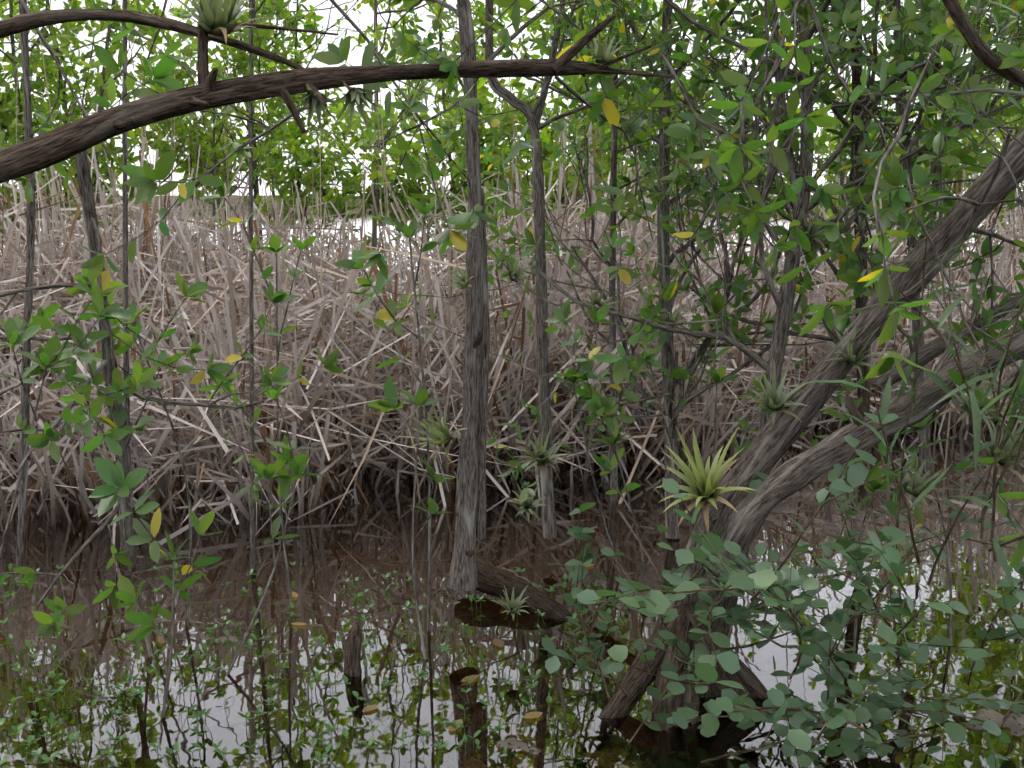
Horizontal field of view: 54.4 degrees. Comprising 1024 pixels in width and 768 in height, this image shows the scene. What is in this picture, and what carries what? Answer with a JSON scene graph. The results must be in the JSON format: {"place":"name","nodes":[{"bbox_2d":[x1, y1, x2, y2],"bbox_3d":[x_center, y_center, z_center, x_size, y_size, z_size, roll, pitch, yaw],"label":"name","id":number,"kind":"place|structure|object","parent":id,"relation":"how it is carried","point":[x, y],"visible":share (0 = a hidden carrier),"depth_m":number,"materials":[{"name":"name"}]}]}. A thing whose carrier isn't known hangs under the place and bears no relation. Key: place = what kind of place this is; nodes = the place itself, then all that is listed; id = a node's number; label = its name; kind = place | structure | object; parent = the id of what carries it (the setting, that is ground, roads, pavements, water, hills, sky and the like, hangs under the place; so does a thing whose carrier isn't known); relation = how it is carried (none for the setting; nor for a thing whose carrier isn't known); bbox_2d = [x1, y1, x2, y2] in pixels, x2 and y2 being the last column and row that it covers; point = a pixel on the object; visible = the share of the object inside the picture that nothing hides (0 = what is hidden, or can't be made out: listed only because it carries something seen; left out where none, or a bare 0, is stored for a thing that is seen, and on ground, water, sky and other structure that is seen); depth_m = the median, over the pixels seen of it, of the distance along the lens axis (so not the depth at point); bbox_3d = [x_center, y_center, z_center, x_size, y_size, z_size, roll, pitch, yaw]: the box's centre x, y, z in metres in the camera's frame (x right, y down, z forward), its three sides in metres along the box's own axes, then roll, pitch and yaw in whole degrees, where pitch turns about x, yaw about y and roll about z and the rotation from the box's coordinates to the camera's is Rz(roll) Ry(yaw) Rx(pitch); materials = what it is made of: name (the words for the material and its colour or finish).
{"place":"outdoors","nodes":[
{"label":"outdoors","id":0,"kind":"place"},
{"bbox_2d":[0,555,628,767],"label":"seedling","id":1,"kind":"object","parent":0,"point":[453,725],"depth_m":3.12,"materials":[{"name":"green plant"}]},
{"bbox_2d":[0,196,1022,208],"label":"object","id":2,"kind":"structure","parent":0,"point":[235,198],"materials":[{"name":"grey"}]},
{"bbox_2d":[0,209,1023,767],"bbox_3d":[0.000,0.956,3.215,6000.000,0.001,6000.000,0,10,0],"label":"water","id":3,"kind":"structure","parent":0,"point":[566,729],"depth_m":3.56,"materials":[{"name":"liquid"}]},
{"bbox_2d":[966,708,1023,735],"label":"rock","id":4,"kind":"object","parent":3,"relation":"in","point":[1014,722],"visible":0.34,"depth_m":2.93,"materials":[{"name":"stone"}]},
{"bbox_2d":[0,0,1023,195],"bbox_3d":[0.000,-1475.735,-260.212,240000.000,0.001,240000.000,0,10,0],"label":"sky","id":5,"kind":"structure","parent":0,"point":[366,18],"depth_m":9903.77,"materials":[{"name":"white"}]},
{"bbox_2d":[496,737,541,754],"bbox_3d":[-0.004,1.064,2.856,0.252,0.112,0.227,6,11,29],"label":"rock","id":6,"kind":"object","parent":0,"point":[512,742],"visible":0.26,"depth_m":2.82,"materials":[{"name":"stone"}]},
{"bbox_3d":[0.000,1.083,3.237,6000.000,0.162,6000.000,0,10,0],"label":"ground","id":7,"kind":"structure","parent":0,"visible":0},
{"bbox_2d":[0,0,1022,285],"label":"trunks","id":8,"kind":"object","parent":7,"relation":"on","point":[290,156],"visible":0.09,"depth_m":10.84,"materials":[{"name":"plant"}]},
{"bbox_2d":[0,0,1023,279],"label":"foliage","id":9,"kind":"object","parent":8,"relation":"attached to","point":[292,136],"visible":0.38,"depth_m":10.75,"materials":[{"name":"green plant"}]},
{"bbox_2d":[0,0,1023,730],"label":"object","id":10,"kind":"object","parent":7,"relation":"on","point":[996,182],"visible":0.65,"depth_m":3.26,"materials":[{"name":"brown plant"}]},
{"bbox_2d":[0,0,1023,642],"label":"foliage","id":11,"kind":"object","parent":10,"relation":"attached to","point":[716,160],"visible":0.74,"depth_m":3.21,"materials":[{"name":"green plant"}]},
{"bbox_2d":[20,0,1023,620],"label":"bromeliads","id":12,"kind":"object","parent":10,"relation":"on","point":[220,18],"visible":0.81,"depth_m":2.81,"materials":[{"name":"green plant"}]},
{"bbox_2d":[0,0,1023,545],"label":"dry reeds","id":13,"kind":"object","parent":7,"relation":"on","point":[334,420],"visible":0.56,"depth_m":5.80,"materials":[{"name":"beige plant"}]},
{"bbox_2d":[614,764,629,767],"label":"rock","id":14,"kind":"object","parent":7,"relation":"on","point":[621,766],"visible":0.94,"depth_m":2.71,"materials":[{"name":"stone"}]},
{"bbox_2d":[542,208,1023,767],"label":"bush","id":15,"kind":"object","parent":7,"relation":"on","point":[764,578],"depth_m":2.41,"materials":[{"name":"green plant"}]}
]}

